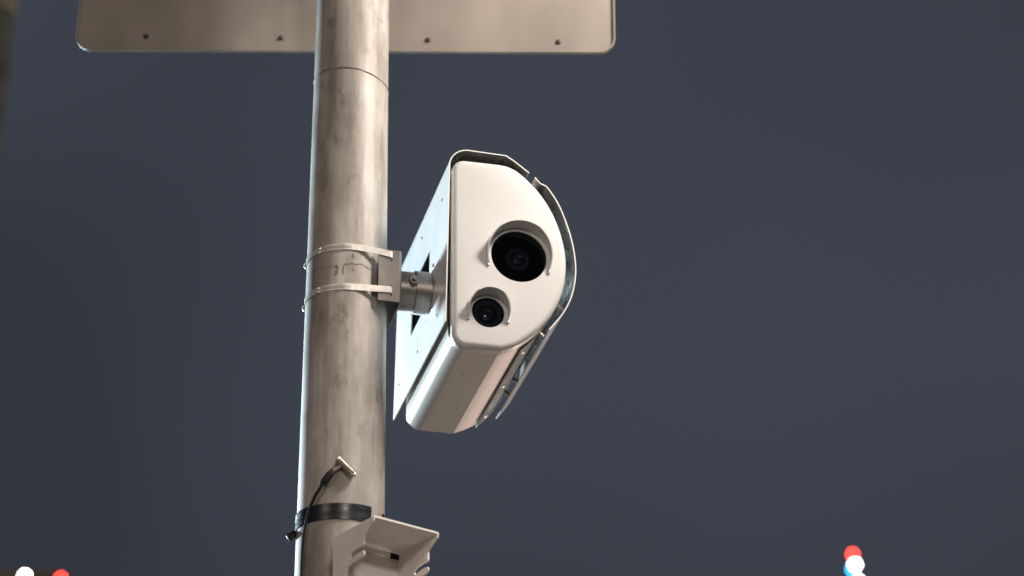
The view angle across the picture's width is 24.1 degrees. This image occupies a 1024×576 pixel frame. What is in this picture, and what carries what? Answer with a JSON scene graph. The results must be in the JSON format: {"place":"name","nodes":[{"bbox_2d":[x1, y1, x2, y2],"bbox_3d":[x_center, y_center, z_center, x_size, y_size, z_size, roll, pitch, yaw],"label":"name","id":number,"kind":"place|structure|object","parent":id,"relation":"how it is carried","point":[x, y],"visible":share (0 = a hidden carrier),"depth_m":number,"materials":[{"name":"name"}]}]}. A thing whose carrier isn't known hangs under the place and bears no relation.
{"place":"outdoors","nodes":[
{"label":"outdoors","id":0,"kind":"place"},
{"bbox_2d":[0,0,17,157],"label":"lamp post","id":1,"kind":"object","parent":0,"point":[8,10],"visible":1,"depth_m":10.62,"materials":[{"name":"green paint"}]},
{"bbox_2d":[0,569,61,575],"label":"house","id":2,"kind":"structure","parent":0,"point":[41,572],"depth_m":48.58,"materials":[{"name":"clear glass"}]},
{"bbox_2d":[0,0,1023,575],"label":"sky","id":3,"kind":"structure","parent":0,"point":[788,340],"materials":[{"name":"grey"}]},
{"bbox_2d":[849,552,857,575],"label":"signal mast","id":4,"kind":"object","parent":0,"point":[853,570],"visible":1,"depth_m":38.17,"materials":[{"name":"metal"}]},
{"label":"pavement","id":5,"kind":"structure","parent":0,"visible":0},
{"bbox_2d":[295,0,388,575],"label":"street pole","id":6,"kind":"object","parent":5,"relation":"on","point":[343,408],"visible":0.97,"depth_m":4.15,"materials":[{"name":"metal"}]},
{"bbox_2d":[299,457,356,575],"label":"cable","id":7,"kind":"object","parent":6,"relation":"attached to","point":[345,467],"visible":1,"depth_m":3.95,"materials":[{"name":"black plastic"}]},
{"bbox_2d":[286,503,384,541],"bbox_3d":[-0.298,0.398,3.992,0.142,0.048,0.151,11,-29,-22],"label":"black band","id":8,"kind":"object","parent":6,"relation":"attached to","point":[350,511],"visible":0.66,"depth_m":3.94,"materials":[{"name":"plastic"}]},
{"bbox_2d":[76,0,614,53],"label":"road sign","id":9,"kind":"object","parent":6,"relation":"attached to","point":[449,26],"visible":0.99,"depth_m":4.71,"materials":[{"name":"metal"}]},
{"bbox_2d":[302,283,391,311],"bbox_3d":[-0.292,0.031,4.185,0.141,0.018,0.150,6,-28,-13],"label":"hose clamp","id":10,"kind":"object","parent":6,"relation":"attached to","point":[345,286],"visible":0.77,"depth_m":4.13,"materials":[{"name":"metal"}]},
{"bbox_2d":[303,243,392,270],"bbox_3d":[-0.293,-0.038,4.220,0.140,0.025,0.150,6,-28,-13],"label":"hose clamp","id":11,"kind":"object","parent":6,"relation":"attached to","point":[349,246],"visible":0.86,"depth_m":4.16,"materials":[{"name":"metal"}]},
{"bbox_2d":[333,515,438,575],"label":"open bracket","id":12,"kind":"object","parent":6,"relation":"attached to","point":[409,546],"visible":1,"depth_m":3.88,"materials":[{"name":"metal"}]},
{"bbox_2d":[378,249,435,334],"bbox_3d":[-0.190,0.006,4.226,0.119,0.120,0.144,6,-28,-13],"label":"mounting bracket","id":13,"kind":"object","parent":6,"relation":"attached to","point":[412,292],"visible":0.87,"depth_m":4.19,"materials":[{"name":"metal"}]},
{"bbox_2d":[393,150,575,433],"bbox_3d":[-0.052,0.027,4.332,0.234,0.383,0.470,6,-28,-13],"label":"traffic camera","id":14,"kind":"object","parent":13,"relation":"attached to","point":[492,242],"visible":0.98,"depth_m":4.18,"materials":[{"name":"white paint"}]}
]}

